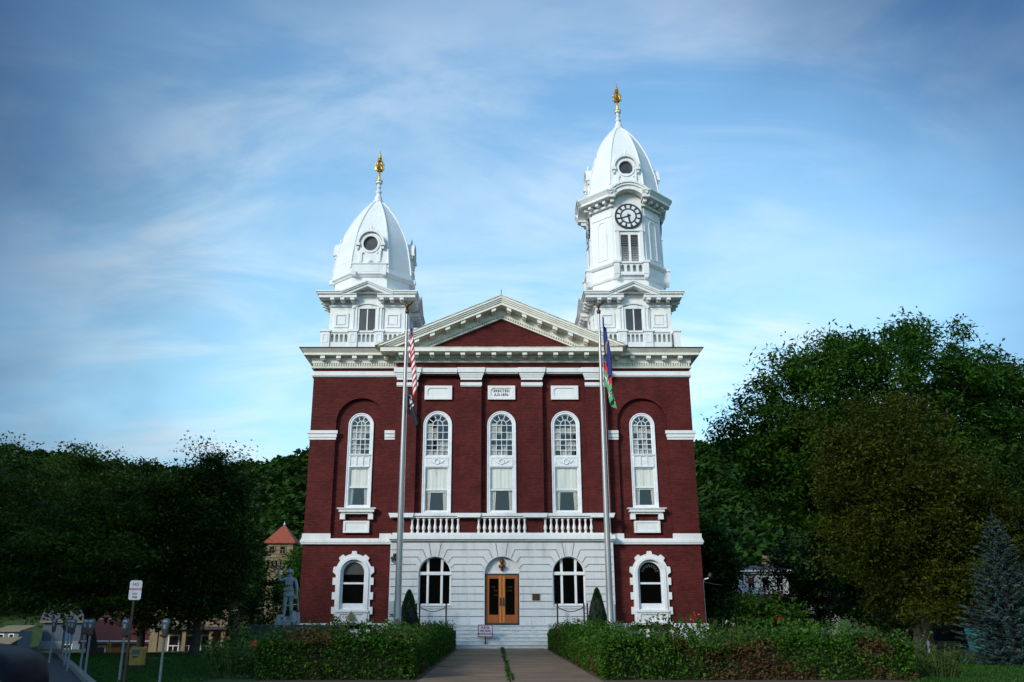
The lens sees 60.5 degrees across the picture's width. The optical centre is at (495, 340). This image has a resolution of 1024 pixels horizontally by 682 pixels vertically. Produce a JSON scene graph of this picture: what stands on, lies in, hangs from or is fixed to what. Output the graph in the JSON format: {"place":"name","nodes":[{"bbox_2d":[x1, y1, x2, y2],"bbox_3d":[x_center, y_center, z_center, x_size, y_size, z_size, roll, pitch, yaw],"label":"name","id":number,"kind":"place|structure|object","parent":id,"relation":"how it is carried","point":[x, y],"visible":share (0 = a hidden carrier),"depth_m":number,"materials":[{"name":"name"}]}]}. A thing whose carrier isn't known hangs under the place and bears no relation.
{"place":"outdoors","nodes":[
{"label":"outdoors","id":0,"kind":"place"},
{"bbox_2d":[41,653,81,681],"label":"street","id":1,"kind":"structure","parent":0,"point":[58,672],"depth_m":24.62,"materials":[{"name":"grey asphalt"}]},
{"bbox_2d":[0,643,49,681],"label":"parked car","id":2,"kind":"object","parent":1,"relation":"on","point":[21,664],"visible":1,"depth_m":11.71,"materials":[{"name":"blue paint"}]},
{"bbox_2d":[51,649,95,681],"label":"kerb","id":3,"kind":"structure","parent":1,"relation":"on","point":[80,674],"depth_m":23.73,"materials":[{"name":"concrete"}]},
{"bbox_2d":[49,604,296,621],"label":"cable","id":4,"kind":"object","parent":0,"point":[224,611],"visible":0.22,"depth_m":66.52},
{"bbox_2d":[417,648,602,681],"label":"path","id":5,"kind":"structure","parent":0,"point":[489,664],"depth_m":25.71,"materials":[{"name":"concrete"}]},
{"bbox_2d":[500,647,515,680],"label":"weeds","id":6,"kind":"object","parent":5,"relation":"on","point":[507,669],"visible":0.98,"depth_m":25.11,"materials":[{"name":"green plant"}]},
{"bbox_2d":[0,474,1023,681],"bbox_3d":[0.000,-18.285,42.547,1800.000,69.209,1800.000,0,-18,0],"label":"ground","id":7,"kind":"structure","parent":0,"point":[36,635],"depth_m":117.68,"materials":[{"name":"green plant"}]},
{"bbox_2d":[0,625,36,647],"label":"shed","id":8,"kind":"structure","parent":7,"relation":"on","point":[16,635],"depth_m":114.27,"materials":[{"name":"grey"}]},
{"bbox_2d":[0,600,42,629],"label":"shrub","id":9,"kind":"object","parent":7,"relation":"on","point":[30,619],"visible":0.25,"depth_m":122.12,"materials":[{"name":"green plant"}]},
{"bbox_2d":[0,464,76,595],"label":"broadleaf tree","id":10,"kind":"object","parent":7,"relation":"on","point":[10,471],"visible":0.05,"depth_m":39.70,"materials":[{"name":"green plant"}]},
{"bbox_2d":[48,619,57,662],"bbox_3d":[-15.050,10.211,29.800,0.160,1.470,0.123,0,-18,0],"label":"parking meter","id":11,"kind":"object","parent":7,"relation":"on","point":[54,623],"visible":0.94,"depth_m":29.87,"materials":[{"name":"metal"}]},
{"bbox_2d":[60,619,65,651],"bbox_3d":[-18.000,12.364,36.566,0.160,1.470,0.123,0,-18,0],"label":"parking meter","id":12,"kind":"object","parent":7,"relation":"on","point":[63,636],"visible":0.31,"depth_m":36.56,"materials":[{"name":"metal"}]},
{"bbox_2d":[62,619,67,654],"bbox_3d":[-16.400,11.363,33.421,0.160,1.470,0.123,0,-18,0],"label":"parking meter","id":13,"kind":"object","parent":7,"relation":"on","point":[65,623],"visible":0.54,"depth_m":33.48,"materials":[{"name":"metal"}]},
{"bbox_2d":[38,604,95,648],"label":"barn house","id":14,"kind":"structure","parent":7,"relation":"on","point":[45,642],"depth_m":118.56,"materials":[{"name":"grey"}]},
{"bbox_2d":[63,619,70,665],"bbox_3d":[-13.600,9.605,27.894,0.160,1.470,0.123,0,-18,0],"label":"parking meter","id":15,"kind":"object","parent":7,"relation":"on","point":[68,630],"visible":0.69,"depth_m":27.92,"materials":[{"name":"metal"}]},
{"bbox_2d":[65,627,70,651],"bbox_3d":[-15.200,10.895,31.158,0.220,1.490,0.050,0,-18,0],"label":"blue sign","id":16,"kind":"object","parent":7,"relation":"on","point":[66,634],"visible":0.23,"depth_m":31.25,"materials":[{"name":"metal"}]},
{"bbox_2d":[66,619,76,670],"bbox_3d":[-12.050,8.650,24.893,0.160,1.470,0.123,0,-18,0],"label":"parking meter","id":17,"kind":"object","parent":7,"relation":"on","point":[73,623],"visible":0.93,"depth_m":24.97,"materials":[{"name":"metal"}]},
{"bbox_2d":[79,619,88,667],"bbox_3d":[-11.620,8.604,24.750,0.160,1.470,0.123,0,-18,0],"label":"parking meter","id":18,"kind":"object","parent":7,"relation":"on","point":[85,627],"visible":0.81,"depth_m":24.82,"materials":[{"name":"metal"}]},
{"bbox_2d":[84,619,95,671],"bbox_3d":[-10.550,7.968,22.749,0.160,1.470,0.123,0,-18,0],"label":"parking meter","id":19,"kind":"object","parent":7,"relation":"on","point":[91,623],"visible":0.88,"depth_m":22.83,"materials":[{"name":"metal"}]},
{"bbox_2d":[105,640,111,652],"bbox_3d":[-18.300,14.482,41.566,0.300,0.580,0.253,0,-18,0],"label":"fire hydrant","id":20,"kind":"object","parent":7,"relation":"on","point":[109,645],"visible":0.91,"depth_m":41.51,"materials":[{"name":"yellow paint"}]},
{"bbox_2d":[78,610,149,652],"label":"cottage","id":21,"kind":"structure","parent":7,"relation":"on","point":[105,633],"depth_m":71.05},
{"bbox_2d":[98,646,105,651],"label":"window","id":22,"kind":"structure","parent":21,"relation":"in","point":[100,648],"depth_m":70.77,"materials":[{"name":"black glass"}]},
{"bbox_2d":[111,648,121,652],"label":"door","id":23,"kind":"structure","parent":21,"relation":"in","point":[117,650],"depth_m":70.67,"materials":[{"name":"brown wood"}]},
{"bbox_2d":[117,619,129,681],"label":"parking meter","id":24,"kind":"object","parent":7,"relation":"on","point":[125,624],"visible":0.98,"depth_m":20.91,"materials":[{"name":"metal"}]},
{"bbox_2d":[123,579,142,681],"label":"no parking sign","id":25,"kind":"object","parent":7,"relation":"on","point":[135,589],"visible":1,"depth_m":19.17,"materials":[{"name":"metal"}]},
{"bbox_2d":[129,647,146,669],"bbox_3d":[-10.550,9.377,25.859,0.340,0.670,0.390,0,-18,0],"label":"newspaper box","id":26,"kind":"object","parent":7,"relation":"on","point":[137,656],"visible":0.89,"depth_m":25.74,"materials":[{"name":"yellow paint"}]},
{"bbox_2d":[131,650,139,653],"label":"window","id":27,"kind":"structure","parent":26,"relation":"in","point":[133,651],"depth_m":25.75,"materials":[{"name":"glass"}]},
{"bbox_2d":[0,431,286,654],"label":"broadleaf tree","id":28,"kind":"object","parent":7,"relation":"on","point":[106,524],"visible":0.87,"depth_m":35.40,"materials":[{"name":"green plant"}]},
{"bbox_2d":[22,491,272,646],"bbox_3d":[-21.007,14.380,54.165,14.382,12.159,11.961,0,-18,0],"label":"broadleaf tree","id":29,"kind":"object","parent":7,"relation":"on","point":[140,624],"visible":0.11,"depth_m":52.77,"materials":[{"name":"green plant"}]},
{"bbox_2d":[158,618,169,681],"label":"parking meter","id":30,"kind":"object","parent":7,"relation":"on","point":[165,625],"visible":1,"depth_m":19.87,"materials":[{"name":"metal"}]},
{"bbox_2d":[148,584,247,651],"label":"porch house","id":31,"kind":"structure","parent":7,"relation":"on","point":[175,640],"depth_m":67.19,"materials":[{"name":"slate"},{"name":"tan sandstone"},{"name":"dark glass"}]},
{"bbox_2d":[167,635,179,650],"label":"window","id":32,"kind":"structure","parent":31,"relation":"in","point":[173,643],"depth_m":67.14,"materials":[{"name":"white paint"}]},
{"bbox_2d":[186,635,191,650],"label":"window","id":33,"kind":"structure","parent":31,"relation":"in","point":[189,637],"depth_m":67.17,"materials":[{"name":"white paint"}]},
{"bbox_2d":[200,635,208,649],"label":"window","id":34,"kind":"structure","parent":31,"relation":"in","point":[204,638],"depth_m":67.22,"materials":[{"name":"white paint"}]},
{"bbox_2d":[129,430,282,655],"bbox_3d":[-12.320,8.467,37.191,6.447,9.545,6.507,0,-18,0],"label":"broadleaf tree","id":35,"kind":"object","parent":7,"relation":"on","point":[213,565],"visible":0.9,"depth_m":36.10,"materials":[{"name":"green plant"}]},
{"bbox_2d":[195,637,263,671],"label":"leafy plant","id":36,"kind":"object","parent":7,"relation":"on","point":[218,652],"visible":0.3,"depth_m":24.28,"materials":[{"name":"green plant"}]},
{"bbox_2d":[197,636,263,678],"bbox_3d":[-6.516,7.939,22.047,1.789,1.009,1.593,0,-18,0],"label":"leafy plant","id":37,"kind":"object","parent":7,"relation":"on","point":[234,670],"visible":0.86,"depth_m":21.77,"materials":[{"name":"green plant"}]},
{"bbox_2d":[221,622,283,664],"bbox_3d":[-7.695,9.631,27.930,1.834,1.349,1.795,-12,-21,34],"label":"leafy plant","id":38,"kind":"object","parent":7,"relation":"on","point":[243,635],"visible":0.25,"depth_m":27.75,"materials":[{"name":"green plant"}]},
{"bbox_2d":[215,549,294,646],"bbox_3d":[-16.410,18.075,59.410,5.503,7.888,4.589,0,-18,0],"label":"shrub","id":39,"kind":"object","parent":7,"relation":"on","point":[276,601],"visible":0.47,"depth_m":59.22,"materials":[{"name":"green plant"}]},
{"bbox_2d":[258,544,302,624],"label":"broadleaf tree","id":40,"kind":"object","parent":7,"relation":"on","point":[296,558],"visible":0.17,"depth_m":82.01,"materials":[{"name":"green plant"}]},
{"bbox_2d":[264,522,300,623],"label":"stone tower","id":41,"kind":"structure","parent":7,"relation":"on","point":[283,539],"depth_m":97.54,"materials":[{"name":"stone"}]},
{"bbox_2d":[268,546,275,553],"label":"window","id":42,"kind":"structure","parent":41,"relation":"in","point":[272,548],"depth_m":97.49,"materials":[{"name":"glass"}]},
{"bbox_2d":[279,546,285,553],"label":"window","id":43,"kind":"structure","parent":41,"relation":"in","point":[282,549],"depth_m":97.45,"materials":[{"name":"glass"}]},
{"bbox_2d":[283,623,328,650],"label":"leafy plant","id":44,"kind":"object","parent":7,"relation":"on","point":[284,631],"visible":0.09,"depth_m":28.67,"materials":[{"name":"green plant"}]},
{"bbox_2d":[321,622,351,650],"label":"orange flower","id":45,"kind":"object","parent":7,"relation":"on","point":[337,628],"visible":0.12,"depth_m":36.55,"materials":[{"name":"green plant"}]},
{"bbox_2d":[400,589,420,624],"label":"conical shrub","id":46,"kind":"object","parent":7,"relation":"on","point":[408,611],"visible":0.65,"depth_m":44.57,"materials":[{"name":"green plant"}]},
{"bbox_2d":[0,438,953,612],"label":"forest","id":47,"kind":"object","parent":7,"relation":"on","point":[716,493],"visible":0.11,"depth_m":205.43,"materials":[{"name":"green plant"}]},
{"bbox_2d":[299,84,712,648],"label":"courthouse","id":48,"kind":"structure","parent":7,"relation":"on","point":[503,529],"depth_m":50.29,"materials":[{"name":"brick"}]},
{"bbox_2d":[339,560,365,608],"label":"window","id":49,"kind":"structure","parent":48,"relation":"in","point":[354,568],"depth_m":47.86,"materials":[{"name":"white paint"}]},
{"bbox_2d":[344,413,373,507],"bbox_3d":[-7.720,6.802,50.030,1.450,5.475,0.315,0,-18,0],"label":"window","id":50,"kind":"structure","parent":48,"relation":"in","point":[359,466],"depth_m":49.92,"materials":[{"name":"white paint"}]},
{"bbox_2d":[416,603,446,623],"bbox_3d":[-3.365,14.356,46.118,1.690,1.135,0.114,0,-18,0],"label":"iron railing","id":51,"kind":"object","parent":48,"relation":"on","point":[445,607],"visible":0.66,"depth_m":46.15,"materials":[{"name":"metal"}]},
{"bbox_2d":[417,557,450,605],"bbox_3d":[-3.270,12.974,47.387,1.800,2.590,0.380,0,-18,0],"label":"window","id":52,"kind":"structure","parent":48,"relation":"in","point":[427,573],"depth_m":47.40,"materials":[{"name":"white paint"}]},
{"bbox_2d":[421,411,451,512],"bbox_3d":[-3.290,6.853,49.695,1.630,5.855,0.283,0,-18,0],"label":"window","id":53,"kind":"structure","parent":48,"relation":"in","point":[436,466],"depth_m":49.56,"materials":[{"name":"white paint"}]},
{"bbox_2d":[478,625,492,644],"bbox_3d":[-0.500,14.855,44.394,0.760,0.970,0.104,0,-18,0],"label":"notice sign","id":54,"kind":"object","parent":48,"relation":"on","point":[485,631],"visible":1,"depth_m":44.40,"materials":[{"name":"white metal"}]},
{"bbox_2d":[486,575,501,622],"bbox_3d":[-0.074,13.851,47.125,0.843,2.470,0.167,0,-18,0],"label":"door","id":55,"kind":"structure","parent":48,"relation":"in","point":[489,618],"depth_m":47.08,"materials":[{"name":"brown wood"}]},
{"bbox_2d":[487,411,515,512],"bbox_3d":[0.360,6.853,49.695,1.630,5.855,0.283,0,-18,0],"label":"window","id":56,"kind":"structure","parent":48,"relation":"in","point":[501,467],"depth_m":49.58,"materials":[{"name":"white paint"}]},
{"bbox_2d":[502,575,517,622],"bbox_3d":[0.793,13.851,47.125,0.843,2.470,0.167,0,-18,0],"label":"door","id":57,"kind":"structure","parent":48,"relation":"in","point":[505,618],"depth_m":47.08,"materials":[{"name":"brown wood"}]},
{"bbox_2d":[551,411,581,512],"bbox_3d":[4.010,6.853,49.695,1.630,5.855,0.283,0,-18,0],"label":"window","id":58,"kind":"structure","parent":48,"relation":"in","point":[566,467],"depth_m":49.58,"materials":[{"name":"white paint"}]},
{"bbox_2d":[553,557,585,605],"bbox_3d":[3.970,12.974,47.387,1.800,2.590,0.380,0,-18,0],"label":"window","id":59,"kind":"structure","parent":48,"relation":"in","point":[561,573],"depth_m":47.48,"materials":[{"name":"white paint"}]},
{"bbox_2d":[556,603,587,624],"bbox_3d":[4.060,14.356,46.118,1.700,1.135,0.114,0,-18,0],"label":"iron railing","id":60,"kind":"object","parent":48,"relation":"on","point":[583,607],"visible":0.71,"depth_m":46.15,"materials":[{"name":"metal"}]},
{"bbox_2d":[629,413,658,507],"bbox_3d":[8.440,6.802,50.030,1.450,5.475,0.315,0,-18,0],"label":"window","id":61,"kind":"structure","parent":48,"relation":"in","point":[643,465],"depth_m":49.92,"materials":[{"name":"white paint"}]},
{"bbox_2d":[638,559,664,608],"bbox_3d":[8.440,13.226,47.800,1.520,2.680,0.120,0,-18,0],"label":"window","id":62,"kind":"structure","parent":48,"relation":"in","point":[641,605],"depth_m":47.71,"materials":[{"name":"white paint"}]},
{"bbox_2d":[704,582,766,588],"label":"cable","id":63,"kind":"object","parent":48,"relation":"attached to","point":[738,587],"visible":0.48,"depth_m":73.86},
{"bbox_2d":[64,652,1023,681],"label":"grass","id":64,"kind":"structure","parent":7,"relation":"on","point":[105,661],"depth_m":24.59,"materials":[{"name":"green plant"}]},
{"bbox_2d":[588,587,606,626],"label":"conical shrub","id":65,"kind":"object","parent":7,"relation":"on","point":[597,609],"visible":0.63,"depth_m":44.62,"materials":[{"name":"green plant"}]},
{"bbox_2d":[698,506,757,623],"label":"broadleaf tree","id":66,"kind":"object","parent":7,"relation":"on","point":[719,563],"visible":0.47,"depth_m":72.09,"materials":[{"name":"green plant"}]},
{"bbox_2d":[707,584,822,644],"bbox_3d":[15.209,16.156,50.356,7.062,4.327,5.403,0,-18,0],"label":"shrub","id":67,"kind":"object","parent":7,"relation":"on","point":[755,612],"visible":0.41,"depth_m":49.91,"materials":[{"name":"green plant"}]},
{"bbox_2d":[732,556,840,634],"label":"white house","id":68,"kind":"structure","parent":7,"relation":"on","point":[752,574],"depth_m":87.69,"materials":[{"name":"paint"}]},
{"bbox_2d":[747,576,755,590],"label":"window","id":69,"kind":"structure","parent":68,"relation":"in","point":[748,585],"depth_m":87.71,"materials":[{"name":"white paint"}]},
{"bbox_2d":[761,576,769,590],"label":"window","id":70,"kind":"structure","parent":68,"relation":"in","point":[761,576],"depth_m":87.82,"materials":[{"name":"white paint"}]},
{"bbox_2d":[776,576,783,590],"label":"window","id":71,"kind":"structure","parent":68,"relation":"in","point":[780,588],"depth_m":87.69,"materials":[{"name":"white paint"}]},
{"bbox_2d":[742,532,849,637],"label":"shrub","id":72,"kind":"object","parent":7,"relation":"on","point":[822,613],"visible":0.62,"depth_m":67.26,"materials":[{"name":"green plant"}]},
{"bbox_2d":[772,506,919,635],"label":"broadleaf tree","id":73,"kind":"object","parent":7,"relation":"on","point":[851,598],"visible":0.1,"depth_m":79.34,"materials":[{"name":"green plant"}]},
{"bbox_2d":[701,306,1023,643],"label":"broadleaf tree","id":74,"kind":"object","parent":7,"relation":"on","point":[958,372],"visible":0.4,"depth_m":55.34,"materials":[{"name":"green plant"}]},
{"bbox_2d":[859,629,932,666],"bbox_3d":[11.000,8.469,23.979,1.801,1.169,2.078,0,-18,0],"label":"leafy plant","id":75,"kind":"object","parent":7,"relation":"on","point":[921,642],"visible":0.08,"depth_m":23.67,"materials":[{"name":"green plant"}]},
{"bbox_2d":[843,583,949,640],"bbox_3d":[30.684,19.690,63.240,10.581,5.756,7.993,0,-18,0],"label":"shrub","id":76,"kind":"object","parent":7,"relation":"on","point":[898,624],"visible":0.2,"depth_m":62.18,"materials":[{"name":"green plant"}]},
{"bbox_2d":[783,376,1023,651],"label":"broadleaf tree","id":77,"kind":"object","parent":7,"relation":"on","point":[871,450],"visible":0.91,"depth_m":40.28,"materials":[{"name":"green plant"}]},
{"bbox_2d":[927,640,930,652],"bbox_3d":[18.900,13.361,38.249,0.140,0.590,0.133,0,-18,0],"label":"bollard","id":78,"kind":"object","parent":7,"relation":"on","point":[928,644],"visible":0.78,"depth_m":38.23,"materials":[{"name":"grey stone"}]},
{"bbox_2d":[905,642,974,677],"bbox_3d":[11.224,8.067,22.204,1.539,0.860,1.690,0,-18,0],"label":"leafy plant","id":79,"kind":"object","parent":7,"relation":"on","point":[927,662],"visible":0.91,"depth_m":22.06,"materials":[{"name":"green plant"}]},
{"bbox_2d":[964,628,987,652],"bbox_3d":[20.600,12.783,37.489,0.680,1.030,0.720,0,-18,0],"label":"wheeled bin","id":80,"kind":"object","parent":7,"relation":"on","point":[967,632],"visible":0.25,"depth_m":37.40,"materials":[{"name":"teal plastic"}]},
{"bbox_2d":[934,440,1023,627],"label":"broadleaf tree","id":81,"kind":"object","parent":7,"relation":"on","point":[1010,477],"visible":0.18,"depth_m":45.36,"materials":[{"name":"green plant"}]},
{"bbox_2d":[941,348,1023,604],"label":"broadleaf tree","id":82,"kind":"object","parent":7,"relation":"on","point":[1020,402],"visible":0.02,"depth_m":59.17,"materials":[{"name":"green plant"}]},
{"bbox_2d":[950,508,1023,665],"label":"blue spruce","id":83,"kind":"object","parent":7,"relation":"on","point":[1013,651],"visible":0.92,"depth_m":28.58,"materials":[{"name":"green plant"}]},
{"bbox_2d":[0,0,1023,467],"label":"sky","id":84,"kind":"structure","parent":0,"point":[181,181],"materials":[{"name":"blue"}]},
{"bbox_2d":[221,648,906,681],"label":"garden soil","id":85,"kind":"structure","parent":0,"point":[420,676],"depth_m":20.82,"materials":[{"name":"brown soil"}]},
{"bbox_2d":[246,625,340,650],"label":"memorial wall","id":86,"kind":"structure","parent":85,"relation":"on","point":[256,628],"depth_m":39.69,"materials":[{"name":"grey stone"}]},
{"bbox_2d":[275,564,299,624],"bbox_3d":[-9.600,11.767,40.794,1.088,2.711,0.923,0,-18,0],"label":"soldier statue","id":87,"kind":"object","parent":86,"relation":"on","point":[294,616],"visible":1,"depth_m":40.61,"materials":[{"name":"grey stone"}]},
{"bbox_2d":[253,614,456,680],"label":"hedge","id":88,"kind":"object","parent":85,"relation":"on","point":[410,651],"visible":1,"depth_m":21.30,"materials":[{"name":"green plant"}]},
{"bbox_2d":[355,620,382,646],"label":"leafy plant","id":89,"kind":"object","parent":85,"relation":"on","point":[362,632],"visible":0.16,"depth_m":41.46,"materials":[{"name":"green plant"}]},
{"bbox_2d":[394,301,412,627],"bbox_3d":[-4.470,6.005,42.164,0.618,16.884,0.600,0,-18,0],"label":"flagpole","id":90,"kind":"object","parent":85,"relation":"on","point":[398,577],"visible":0.89,"depth_m":41.64,"materials":[{"name":"metal"}]},
{"bbox_2d":[406,390,418,429],"bbox_3d":[-4.014,3.354,42.862,0.648,2.000,0.380,0,-18,0],"label":"flag","id":91,"kind":"object","parent":90,"relation":"hanging from","point":[411,411],"visible":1,"depth_m":42.80,"materials":[{"name":"black fabric"}]},
{"bbox_2d":[409,317,416,396],"bbox_3d":[-4.072,0.823,43.646,0.472,4.400,0.385,0,-18,0],"label":"flag","id":92,"kind":"object","parent":90,"relation":"hanging from","point":[412,361],"visible":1,"depth_m":43.47,"materials":[{"name":"red fabric"}]},
{"bbox_2d":[592,301,613,626],"bbox_3d":[5.250,6.005,42.164,0.618,16.884,0.600,0,-18,0],"label":"flagpole","id":93,"kind":"object","parent":85,"relation":"on","point":[608,569],"visible":0.88,"depth_m":41.62,"materials":[{"name":"metal"}]},
{"bbox_2d":[602,317,611,378],"bbox_3d":[5.594,0.321,43.803,0.371,3.350,0.394,0,-18,0],"label":"flag","id":94,"kind":"object","parent":93,"relation":"hanging from","point":[607,353],"visible":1,"depth_m":43.63,"materials":[{"name":"blue fabric"}]},
{"bbox_2d":[603,361,616,408],"bbox_3d":[5.652,2.166,43.253,0.558,2.500,0.346,0,-18,0],"label":"flag","id":95,"kind":"object","parent":93,"relation":"hanging from","point":[607,383],"visible":1,"depth_m":43.17,"materials":[{"name":"green fabric"}]},
{"bbox_2d":[619,621,666,636],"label":"leafy plant","id":96,"kind":"object","parent":85,"relation":"on","point":[646,630],"visible":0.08,"depth_m":31.98,"materials":[{"name":"green plant"}]},
{"bbox_2d":[644,612,689,637],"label":"leafy plant","id":97,"kind":"object","parent":85,"relation":"on","point":[667,628],"visible":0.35,"depth_m":44.04,"materials":[{"name":"green plant"}]},
{"bbox_2d":[684,619,722,642],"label":"red flower","id":98,"kind":"object","parent":85,"relation":"on","point":[697,630],"visible":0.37,"depth_m":43.82,"materials":[{"name":"green plant"}]},
{"bbox_2d":[677,612,739,642],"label":"orange flower","id":99,"kind":"object","parent":85,"relation":"on","point":[698,622],"visible":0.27,"depth_m":28.56,"materials":[{"name":"green plant"}]},
{"bbox_2d":[720,620,743,636],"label":"white flower","id":100,"kind":"object","parent":85,"relation":"on","point":[727,628],"visible":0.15,"depth_m":45.03,"materials":[{"name":"green plant"}]},
{"bbox_2d":[547,617,918,680],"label":"hedge","id":101,"kind":"object","parent":85,"relation":"on","point":[608,652],"visible":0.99,"depth_m":21.26,"materials":[{"name":"green plant"}]},
{"bbox_2d":[731,615,790,648],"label":"leafy plant","id":102,"kind":"object","parent":85,"relation":"on","point":[765,622],"visible":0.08,"depth_m":25.29,"materials":[{"name":"green plant"}]},
{"bbox_2d":[776,617,854,648],"bbox_3d":[9.461,9.032,26.268,2.361,1.485,2.301,11,-21,-32],"label":"leafy plant","id":103,"kind":"object","parent":85,"relation":"on","point":[818,625],"visible":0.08,"depth_m":26.14,"materials":[{"name":"green plant"}]},
{"bbox_2d":[933,612,1023,646],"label":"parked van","id":104,"kind":"object","parent":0,"point":[947,636],"visible":0.14,"depth_m":46.71,"materials":[{"name":"black paint"}]}
]}

